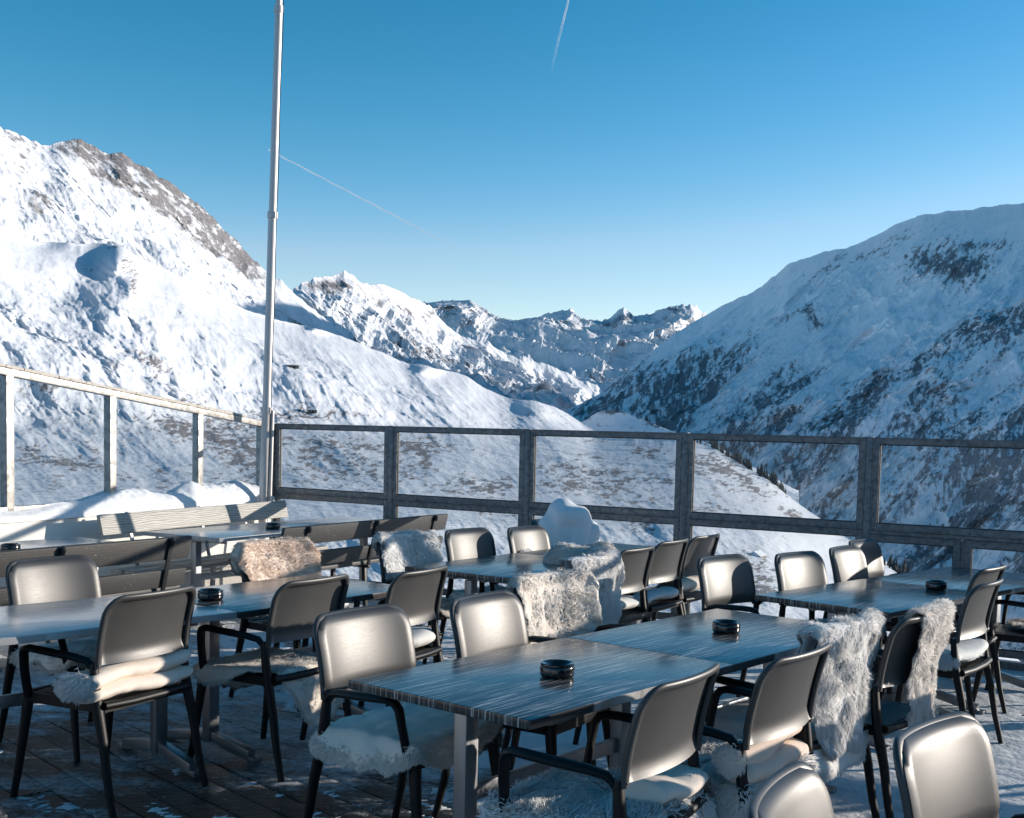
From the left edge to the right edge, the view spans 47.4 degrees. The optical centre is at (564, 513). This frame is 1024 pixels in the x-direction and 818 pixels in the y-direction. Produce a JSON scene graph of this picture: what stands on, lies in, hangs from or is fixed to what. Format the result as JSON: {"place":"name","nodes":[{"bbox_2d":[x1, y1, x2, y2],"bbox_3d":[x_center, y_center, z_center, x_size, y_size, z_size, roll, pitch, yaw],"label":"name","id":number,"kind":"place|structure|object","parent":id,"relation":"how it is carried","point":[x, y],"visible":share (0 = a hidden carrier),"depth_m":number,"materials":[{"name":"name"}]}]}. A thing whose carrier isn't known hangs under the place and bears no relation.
{"place":"outdoors","nodes":[
{"label":"outdoors","id":0,"kind":"place"},
{"bbox_2d":[0,127,352,340],"bbox_3d":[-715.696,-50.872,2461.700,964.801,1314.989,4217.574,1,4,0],"label":"great left mountain","id":1,"kind":"structure","parent":0,"point":[76,191],"depth_m":1952.91,"materials":[{"name":"white snow"}]},
{"bbox_2d":[29,755,370,811],"bbox_3d":[-0.044,1.692,-0.969,28.000,0.001,25.836,1,4,0],"label":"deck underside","id":2,"kind":"object","parent":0,"point":[178,810],"depth_m":5.08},
{"bbox_2d":[291,270,602,410],"bbox_3d":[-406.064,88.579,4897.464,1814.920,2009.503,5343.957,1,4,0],"label":"valley side mountain","id":3,"kind":"structure","parent":0,"point":[395,323],"depth_m":4377.61,"materials":[{"name":"white snow"}]},
{"bbox_2d":[0,226,1018,660],"bbox_3d":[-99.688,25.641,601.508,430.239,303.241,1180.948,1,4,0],"label":"hillside","id":4,"kind":"structure","parent":0,"point":[114,316],"depth_m":353.64,"materials":[{"name":"white snow"}]},
{"bbox_2d":[287,364,299,368],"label":"hut","id":5,"kind":"object","parent":4,"relation":"on","point":[294,366],"visible":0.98,"depth_m":525.76,"materials":[{"name":"brown"}]},
{"bbox_2d":[307,407,316,412],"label":"hut","id":6,"kind":"object","parent":4,"relation":"on","point":[311,410],"visible":1,"depth_m":473.22,"materials":[{"name":"brown"}]},
{"bbox_2d":[750,550,766,558],"bbox_3d":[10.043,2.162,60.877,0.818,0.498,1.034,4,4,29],"label":"hut","id":7,"kind":"object","parent":4,"relation":"on","point":[760,553],"visible":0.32,"depth_m":60.53,"materials":[{"name":"white"}]},
{"bbox_2d":[696,440,912,572],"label":"conifer wood","id":8,"kind":"object","parent":4,"relation":"on","point":[772,477],"visible":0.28,"depth_m":506.79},
{"bbox_2d":[0,600,1023,817],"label":"deck","id":9,"kind":"structure","parent":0,"point":[61,779],"depth_m":5.33,"materials":[{"name":"wood"}]},
{"bbox_2d":[0,555,101,761],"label":"armchair","id":10,"kind":"object","parent":9,"relation":"on","point":[50,579],"visible":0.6,"depth_m":5.83,"materials":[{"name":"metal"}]},
{"bbox_2d":[8,635,97,676],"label":"sheepskin","id":11,"kind":"object","parent":10,"relation":"on","point":[86,647],"visible":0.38,"depth_m":5.59,"materials":[{"name":"white fur"}]},
{"bbox_2d":[0,537,112,671],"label":"cafe table","id":12,"kind":"object","parent":9,"relation":"on","point":[26,544],"visible":0.08,"depth_m":8.16,"materials":[{"name":"wood"}]},
{"bbox_2d":[0,543,20,550],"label":"ashtray","id":13,"kind":"object","parent":12,"relation":"on","point":[9,546],"visible":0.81,"depth_m":7.45,"materials":[{"name":"black ceramic"}]},
{"bbox_2d":[0,535,191,675],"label":"park bench","id":14,"kind":"object","parent":9,"relation":"on","point":[114,553],"visible":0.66,"depth_m":7.70,"materials":[{"name":"weathered wood"},{"name":"brushed aluminium"}]},
{"bbox_2d":[10,585,208,817],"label":"armchair","id":15,"kind":"object","parent":9,"relation":"on","point":[138,626],"visible":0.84,"depth_m":4.84,"materials":[{"name":"metal"}]},
{"bbox_2d":[51,648,192,703],"bbox_3d":[-1.826,0.680,4.875,0.235,0.162,0.659,4,4,30],"label":"sheepskin","id":16,"kind":"object","parent":15,"relation":"on","point":[144,674],"visible":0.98,"depth_m":4.80,"materials":[{"name":"white fur"}]},
{"bbox_2d":[0,595,236,817],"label":"cafe table","id":17,"kind":"object","parent":9,"relation":"on","point":[37,622],"visible":0.58,"depth_m":5.19,"materials":[{"name":"wood"}]},
{"bbox_2d":[0,516,272,586],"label":"parapet wall","id":18,"kind":"structure","parent":9,"relation":"on","point":[85,527],"depth_m":9.28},
{"bbox_2d":[0,363,260,511],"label":"glass side screen","id":19,"kind":"object","parent":18,"relation":"on","point":[10,373],"visible":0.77,"depth_m":9.61,"materials":[{"name":"metal"}]},
{"bbox_2d":[0,480,275,523],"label":"parapet snow","id":20,"kind":"structure","parent":18,"relation":"on","point":[189,494],"depth_m":9.90,"materials":[{"name":"white snow"}]},
{"bbox_2d":[96,500,328,585],"bbox_3d":[-2.972,0.385,10.123,0.558,0.884,2.530,3,4,20],"label":"park bench","id":21,"kind":"object","parent":9,"relation":"on","point":[130,523],"visible":0.58,"depth_m":9.80,"materials":[{"name":"grey wood"}]},
{"bbox_2d":[144,523,291,627],"bbox_3d":[-2.679,0.505,9.488,0.800,0.745,1.195,4,4,28],"label":"cafe table","id":22,"kind":"object","parent":9,"relation":"on","point":[224,534],"visible":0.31,"depth_m":9.12,"materials":[{"name":"wood"}]},
{"bbox_2d":[265,523,279,529],"bbox_3d":[-2.423,0.101,9.654,0.122,0.050,0.122,1,4,0],"label":"ashtray","id":23,"kind":"object","parent":22,"relation":"on","point":[272,526],"visible":1,"depth_m":9.60,"materials":[{"name":"black ceramic"}]},
{"bbox_2d":[187,573,351,781],"bbox_3d":[-1.395,0.729,5.568,0.616,0.903,0.621,4,4,29],"label":"armchair","id":24,"kind":"object","parent":9,"relation":"on","point":[297,607],"visible":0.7,"depth_m":5.34,"materials":[{"name":"metal"}]},
{"bbox_2d":[192,646,351,728],"bbox_3d":[-1.409,0.838,5.599,0.589,0.337,0.611,3,4,27],"label":"sheepskin","id":25,"kind":"object","parent":24,"relation":"on","point":[225,670],"visible":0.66,"depth_m":5.45,"materials":[{"name":"sheep fur"},{"name":"wool"}]},
{"bbox_2d":[168,575,389,763],"bbox_3d":[-1.479,0.770,6.037,0.800,0.745,1.195,4,5,34],"label":"cafe table","id":26,"kind":"object","parent":9,"relation":"on","point":[250,600],"visible":0.38,"depth_m":5.68,"materials":[{"name":"laminate"}]},
{"bbox_2d":[197,588,223,600],"bbox_3d":[-1.721,0.392,5.646,0.122,0.050,0.122,1,4,0],"label":"ashtray","id":27,"kind":"object","parent":26,"relation":"on","point":[210,594],"visible":1,"depth_m":5.60,"materials":[{"name":"black ceramic"}]},
{"bbox_2d":[228,570,359,711],"bbox_3d":[-1.564,0.636,6.861,0.616,0.903,0.621,4,5,36],"label":"armchair","id":28,"kind":"object","parent":9,"relation":"on","point":[258,623],"visible":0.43,"depth_m":6.77,"materials":[{"name":"metal"}]},
{"bbox_2d":[228,536,321,616],"bbox_3d":[-1.729,0.374,6.979,0.218,0.478,0.658,4,5,37],"label":"sheepskin","id":29,"kind":"object","parent":28,"relation":"on","point":[267,559],"visible":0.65,"depth_m":6.96,"materials":[{"name":"beige fur"}]},
{"bbox_2d":[254,516,376,580],"bbox_3d":[-2.102,0.447,10.556,0.800,0.745,1.195,4,4,28],"label":"cafe table","id":30,"kind":"object","parent":9,"relation":"on","point":[317,521],"visible":0.05,"depth_m":10.66,"materials":[{"name":"wood"}]},
{"bbox_2d":[259,514,447,616],"bbox_3d":[-1.839,0.448,10.060,0.543,0.824,2.280,3,4,27],"label":"park bench","id":31,"kind":"object","parent":9,"relation":"on","point":[332,560],"visible":0.52,"depth_m":9.81,"materials":[{"name":"black paint"}]},
{"bbox_2d":[299,565,447,739],"bbox_3d":[-0.959,0.710,6.001,0.616,0.903,0.621,3,4,25],"label":"armchair","id":32,"kind":"object","parent":9,"relation":"on","point":[415,597],"visible":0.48,"depth_m":5.91,"materials":[{"name":"metal"}]},
{"bbox_2d":[411,622,441,647],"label":"sheepskin","id":33,"kind":"object","parent":32,"relation":"on","point":[423,635],"visible":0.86,"depth_m":6.06,"materials":[{"name":"white fur"}]},
{"bbox_2d":[303,603,499,817],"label":"armchair","id":34,"kind":"object","parent":9,"relation":"on","point":[358,642],"visible":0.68,"depth_m":4.39,"materials":[{"name":"metal"}]},
{"bbox_2d":[308,702,504,778],"bbox_3d":[-0.568,0.852,4.343,0.578,0.213,0.610,4,5,32],"label":"sheepskin","id":35,"kind":"object","parent":34,"relation":"on","point":[366,741],"visible":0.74,"depth_m":4.17,"materials":[{"name":"sheep fur"},{"name":"wool"}]},
{"bbox_2d":[377,542,484,663],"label":"armchair","id":36,"kind":"object","parent":9,"relation":"on","point":[441,615],"visible":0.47,"depth_m":7.45,"materials":[{"name":"plastic"}]},
{"bbox_2d":[370,529,443,583],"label":"sheepskin","id":37,"kind":"object","parent":36,"relation":"on","point":[401,550],"visible":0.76,"depth_m":7.65,"materials":[{"name":"white fur"}]},
{"bbox_2d":[440,596,456,616],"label":"sheepskin","id":38,"kind":"object","parent":36,"relation":"on","point":[445,606],"visible":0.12,"depth_m":7.36,"materials":[{"name":"white fur"}]},
{"bbox_2d":[405,553,562,595],"bbox_3d":[-0.347,0.697,7.548,0.800,0.745,1.195,4,5,33],"label":"cafe table","id":39,"kind":"object","parent":9,"relation":"on","point":[503,568],"visible":0.29,"depth_m":7.28,"materials":[{"name":"laminate"}]},
{"bbox_2d":[542,539,618,564],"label":"sheepskin","id":40,"kind":"object","parent":39,"relation":"on","point":[556,554],"visible":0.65,"depth_m":7.59,"materials":[{"name":"white fur"}]},
{"bbox_2d":[0,599,1023,817],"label":"deck snow","id":41,"kind":"structure","parent":9,"relation":"on","point":[849,798],"depth_m":6.00,"materials":[{"name":"white snow"}]},
{"bbox_2d":[258,0,283,539],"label":"flagpole","id":42,"kind":"object","parent":41,"relation":"on","point":[266,452],"visible":0.84,"depth_m":11.19,"materials":[{"name":"white metal"}]},
{"bbox_2d":[439,527,498,643],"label":"armchair","id":43,"kind":"object","parent":41,"relation":"on","point":[466,543],"visible":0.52,"depth_m":8.29,"materials":[{"name":"plastic"}]},
{"bbox_2d":[449,584,506,598],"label":"sheepskin","id":44,"kind":"object","parent":43,"relation":"on","point":[457,593],"visible":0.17,"depth_m":8.16,"materials":[{"name":"white fur"}]},
{"bbox_2d":[531,519,539,524],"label":"armchair","id":45,"kind":"object","parent":41,"relation":"on","point":[534,521],"visible":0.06,"depth_m":9.37,"materials":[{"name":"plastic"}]},
{"bbox_2d":[538,498,599,546],"bbox_3d":[0.004,0.258,9.337,0.690,0.767,0.540,1,4,0],"label":"snow lump","id":46,"kind":"object","parent":45,"relation":"on","point":[565,520],"visible":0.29,"depth_m":9.24,"materials":[{"name":"white snow"}]},
{"bbox_2d":[500,584,630,765],"bbox_3d":[0.097,0.769,5.541,0.616,0.903,0.621,5,5,43],"label":"armchair","id":47,"kind":"object","parent":41,"relation":"on","point":[508,732],"visible":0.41,"depth_m":5.54,"materials":[{"name":"plastic"}]},
{"bbox_2d":[506,567,602,644],"bbox_3d":[-0.063,0.539,5.678,0.212,0.546,0.602,5,5,41],"label":"sheepskin","id":48,"kind":"object","parent":47,"relation":"on","point":[561,603],"visible":0.69,"depth_m":5.69,"materials":[{"name":"white fur"}]},
{"bbox_2d":[520,543,648,624],"bbox_3d":[0.309,0.645,8.551,0.800,0.745,1.195,4,5,33],"label":"cafe table","id":49,"kind":"object","parent":41,"relation":"on","point":[620,547],"visible":0.01,"depth_m":8.84,"materials":[{"name":"laminate"}]},
{"bbox_2d":[618,546,654,623],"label":"armchair","id":50,"kind":"object","parent":41,"relation":"on","point":[637,562],"visible":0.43,"depth_m":7.33,"materials":[{"name":"plastic"}]},
{"bbox_2d":[620,595,638,609],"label":"sheepskin","id":51,"kind":"object","parent":50,"relation":"on","point":[628,602],"visible":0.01,"depth_m":7.45,"materials":[{"name":"white fur"}]},
{"bbox_2d":[622,538,687,620],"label":"armchair","id":52,"kind":"object","parent":41,"relation":"on","point":[667,561],"visible":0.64,"depth_m":7.86,"materials":[{"name":"plastic"}]},
{"bbox_2d":[632,586,682,605],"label":"sheepskin","id":53,"kind":"object","parent":52,"relation":"on","point":[662,593],"visible":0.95,"depth_m":7.97,"materials":[{"name":"white fur"}]},
{"bbox_2d":[627,533,719,623],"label":"armchair","id":54,"kind":"object","parent":41,"relation":"on","point":[698,547],"visible":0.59,"depth_m":8.29,"materials":[{"name":"plastic"}]},
{"bbox_2d":[654,575,699,594],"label":"sheepskin","id":55,"kind":"object","parent":54,"relation":"on","point":[690,583],"visible":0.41,"depth_m":8.36,"materials":[{"name":"white fur"}]},
{"bbox_2d":[568,609,836,793],"bbox_3d":[0.685,0.889,5.106,0.800,0.745,1.195,5,5,38],"label":"cafe table","id":56,"kind":"object","parent":41,"relation":"on","point":[760,639],"visible":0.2,"depth_m":4.93,"materials":[{"name":"laminate"}]},
{"bbox_2d":[712,619,739,633],"bbox_3d":[0.704,0.493,5.079,0.122,0.050,0.122,1,4,0],"label":"ashtray","id":57,"kind":"object","parent":56,"relation":"on","point":[724,626],"visible":1,"depth_m":5.03,"materials":[{"name":"black glass"}]},
{"bbox_2d":[697,554,814,696],"bbox_3d":[1.101,0.714,6.724,0.616,0.903,0.621,5,5,44],"label":"armchair","id":58,"kind":"object","parent":41,"relation":"on","point":[725,580],"visible":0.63,"depth_m":6.86,"materials":[{"name":"plastic"}]},
{"bbox_2d":[774,551,891,693],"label":"armchair","id":59,"kind":"object","parent":41,"relation":"on","point":[798,569],"visible":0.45,"depth_m":7.17,"materials":[{"name":"plastic"}]},
{"bbox_2d":[805,617,887,638],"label":"sheepskin","id":60,"kind":"object","parent":59,"relation":"on","point":[823,620],"visible":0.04,"depth_m":7.19,"materials":[{"name":"white fur"}]},
{"bbox_2d":[829,545,902,631],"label":"armchair","id":61,"kind":"object","parent":41,"relation":"on","point":[848,563],"visible":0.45,"depth_m":7.68,"materials":[{"name":"metal"}]},
{"bbox_2d":[848,538,900,577],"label":"armchair","id":62,"kind":"object","parent":41,"relation":"on","point":[870,548],"visible":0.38,"depth_m":8.35,"materials":[{"name":"metal"}]},
{"bbox_2d":[871,578,1002,743],"bbox_3d":[1.948,0.776,6.143,0.616,0.903,0.621,4,5,36],"label":"armchair","id":63,"kind":"object","parent":41,"relation":"on","point":[973,618],"visible":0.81,"depth_m":5.95,"materials":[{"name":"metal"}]},
{"bbox_2d":[878,641,984,660],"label":"sheepskin","id":64,"kind":"object","parent":63,"relation":"on","point":[883,645],"visible":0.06,"depth_m":6.04,"materials":[{"name":"white fur"}]},
{"bbox_2d":[937,637,988,670],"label":"sheepskin","id":65,"kind":"object","parent":63,"relation":"on","point":[974,647],"visible":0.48,"depth_m":5.95,"materials":[{"name":"white fur"}]},
{"bbox_2d":[879,564,1006,718],"bbox_3d":[2.236,0.734,6.868,0.616,0.903,0.621,5,5,38],"label":"armchair","id":66,"kind":"object","parent":41,"relation":"on","point":[987,575],"visible":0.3,"depth_m":6.77,"materials":[{"name":"metal"}]},
{"bbox_2d":[893,711,1023,817],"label":"armchair","id":67,"kind":"object","parent":41,"relation":"on","point":[944,765],"visible":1,"depth_m":2.89,"materials":[{"name":"metal"}]},
{"bbox_2d":[972,591,1023,701],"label":"armchair","id":68,"kind":"object","parent":41,"relation":"on","point":[1004,631],"visible":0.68,"depth_m":7.10,"materials":[{"name":"metal"}]},
{"bbox_2d":[1006,617,1023,628],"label":"sheepskin","id":69,"kind":"object","parent":68,"relation":"on","point":[1018,623],"visible":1,"depth_m":7.31,"materials":[{"name":"white fur"}]},
{"bbox_2d":[432,590,610,816],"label":"armchair","id":70,"kind":"object","parent":9,"relation":"on","point":[487,622],"visible":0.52,"depth_m":4.91,"materials":[{"name":"plastic"}]},
{"bbox_2d":[507,525,550,553],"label":"armchair","id":71,"kind":"object","parent":9,"relation":"on","point":[533,537],"visible":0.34,"depth_m":8.69,"materials":[{"name":"plastic"}]},
{"bbox_2d":[348,637,733,817],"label":"cafe table","id":72,"kind":"object","parent":9,"relation":"on","point":[512,687],"visible":0.9,"depth_m":3.94,"materials":[{"name":"laminate"}]},
{"bbox_2d":[540,659,574,679],"bbox_3d":[-0.027,0.543,4.063,0.122,0.050,0.122,1,4,0],"label":"ashtray","id":73,"kind":"object","parent":72,"relation":"on","point":[558,669],"visible":1,"depth_m":4.02,"materials":[{"name":"black glass"}]},
{"bbox_2d":[498,663,719,817],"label":"armchair","id":74,"kind":"object","parent":9,"relation":"on","point":[667,722],"visible":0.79,"depth_m":3.39,"materials":[{"name":"plastic"}]},
{"bbox_2d":[476,764,717,817],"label":"sheepskin","id":75,"kind":"object","parent":74,"relation":"on","point":[554,792],"visible":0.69,"depth_m":3.51,"materials":[{"name":"white fur"}]},
{"bbox_2d":[625,761,720,804],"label":"sheepskin","id":76,"kind":"object","parent":74,"relation":"on","point":[682,780],"visible":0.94,"depth_m":3.55,"materials":[{"name":"white fur"}]},
{"bbox_2d":[272,423,1023,670],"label":"glass windscreen","id":77,"kind":"object","parent":9,"relation":"on","point":[683,517],"visible":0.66,"depth_m":9.44,"materials":[{"name":"glass"}]},
{"bbox_2d":[703,643,830,807],"bbox_3d":[0.562,0.883,4.040,0.616,0.903,0.621,4,5,36],"label":"armchair","id":78,"kind":"object","parent":9,"relation":"on","point":[782,694],"visible":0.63,"depth_m":3.82,"materials":[{"name":"plastic"}]},
{"bbox_2d":[617,728,820,817],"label":"sheepskin","id":79,"kind":"object","parent":78,"relation":"on","point":[726,798],"visible":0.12,"depth_m":3.76,"materials":[{"name":"white fur"}]},
{"bbox_2d":[711,727,808,783],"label":"sheepskin","id":80,"kind":"object","parent":78,"relation":"on","point":[765,760],"visible":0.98,"depth_m":3.77,"materials":[{"name":"white fur"}]},
{"bbox_2d":[746,761,834,817],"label":"armchair","id":81,"kind":"object","parent":9,"relation":"on","point":[797,789],"visible":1,"depth_m":2.41,"materials":[{"name":"plastic"}]},
{"bbox_2d":[705,639,879,817],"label":"armchair","id":82,"kind":"object","parent":9,"relation":"on","point":[868,773],"visible":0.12,"depth_m":4.68,"materials":[{"name":"plastic"}]},
{"bbox_2d":[704,698,870,783],"bbox_3d":[0.870,0.886,4.664,0.578,0.220,0.580,5,5,41],"label":"sheepskin","id":83,"kind":"object","parent":82,"relation":"on","point":[730,718],"visible":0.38,"depth_m":4.52,"materials":[{"name":"white fur"}]},
{"bbox_2d":[796,607,886,761],"bbox_3d":[1.077,0.659,4.494,0.205,0.584,0.586,5,5,40],"label":"sheepskin","id":84,"kind":"object","parent":82,"relation":"on","point":[842,708],"visible":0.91,"depth_m":4.42,"materials":[{"name":"white fur"}]},
{"bbox_2d":[755,579,965,750],"bbox_3d":[1.724,0.819,6.532,0.800,0.745,1.195,5,5,43],"label":"cafe table","id":85,"kind":"object","parent":9,"relation":"on","point":[890,600],"visible":0.4,"depth_m":6.37,"materials":[{"name":"laminate"}]},
{"bbox_2d":[925,580,946,590],"bbox_3d":[2.161,0.415,6.774,0.122,0.050,0.122,1,4,0],"label":"ashtray","id":86,"kind":"object","parent":85,"relation":"on","point":[939,585],"visible":1,"depth_m":6.73,"materials":[{"name":"black glass"}]},
{"bbox_2d":[866,616,936,817],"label":"armchair","id":87,"kind":"object","parent":9,"relation":"on","point":[896,653],"visible":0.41,"depth_m":4.66,"materials":[{"name":"plastic"}]},
{"bbox_2d":[904,597,956,726],"bbox_3d":[1.510,0.686,4.852,0.187,0.665,0.419,4,5,33],"label":"sheepskin","id":88,"kind":"object","parent":87,"relation":"hanging from","point":[937,614],"visible":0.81,"depth_m":4.77,"materials":[{"name":"white fur"}]},
{"bbox_2d":[865,566,1023,714],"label":"cafe table","id":89,"kind":"object","parent":9,"relation":"on","point":[958,578],"visible":0.3,"depth_m":7.34,"materials":[{"name":"laminate"}]},
{"bbox_2d":[0,0,1023,321],"label":"sky","id":90,"kind":"structure","parent":0,"point":[515,159],"materials":[{"name":"blue"}]},
{"bbox_2d":[423,300,705,391],"bbox_3d":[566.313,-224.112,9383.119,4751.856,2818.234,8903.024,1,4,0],"label":"distant mountains","id":91,"kind":"structure","parent":0,"point":[604,354],"depth_m":6693.39,"materials":[{"name":"white snow"}]},
{"bbox_2d":[581,410,798,503],"bbox_3d":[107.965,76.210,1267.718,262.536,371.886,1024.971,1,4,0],"label":"valley mound","id":92,"kind":"object","parent":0,"point":[609,420],"visible":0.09,"depth_m":1146.26,"materials":[{"name":"white snow"}]},
{"bbox_2d":[564,203,1023,661],"bbox_3d":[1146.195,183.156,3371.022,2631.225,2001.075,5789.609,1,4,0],"label":"shaded right mountain","id":93,"kind":"structure","parent":0,"point":[912,328],"depth_m":2366.81,"materials":[{"name":"white snow"}]},
{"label":"armchair","id":94,"kind":"object","parent":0,"visible":0},
{"bbox_2d":[558,550,624,624],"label":"sheepskin","id":95,"kind":"object","parent":94,"relation":"on","point":[607,569],"visible":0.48,"depth_m":6.67,"materials":[{"name":"white fur"}]}
]}

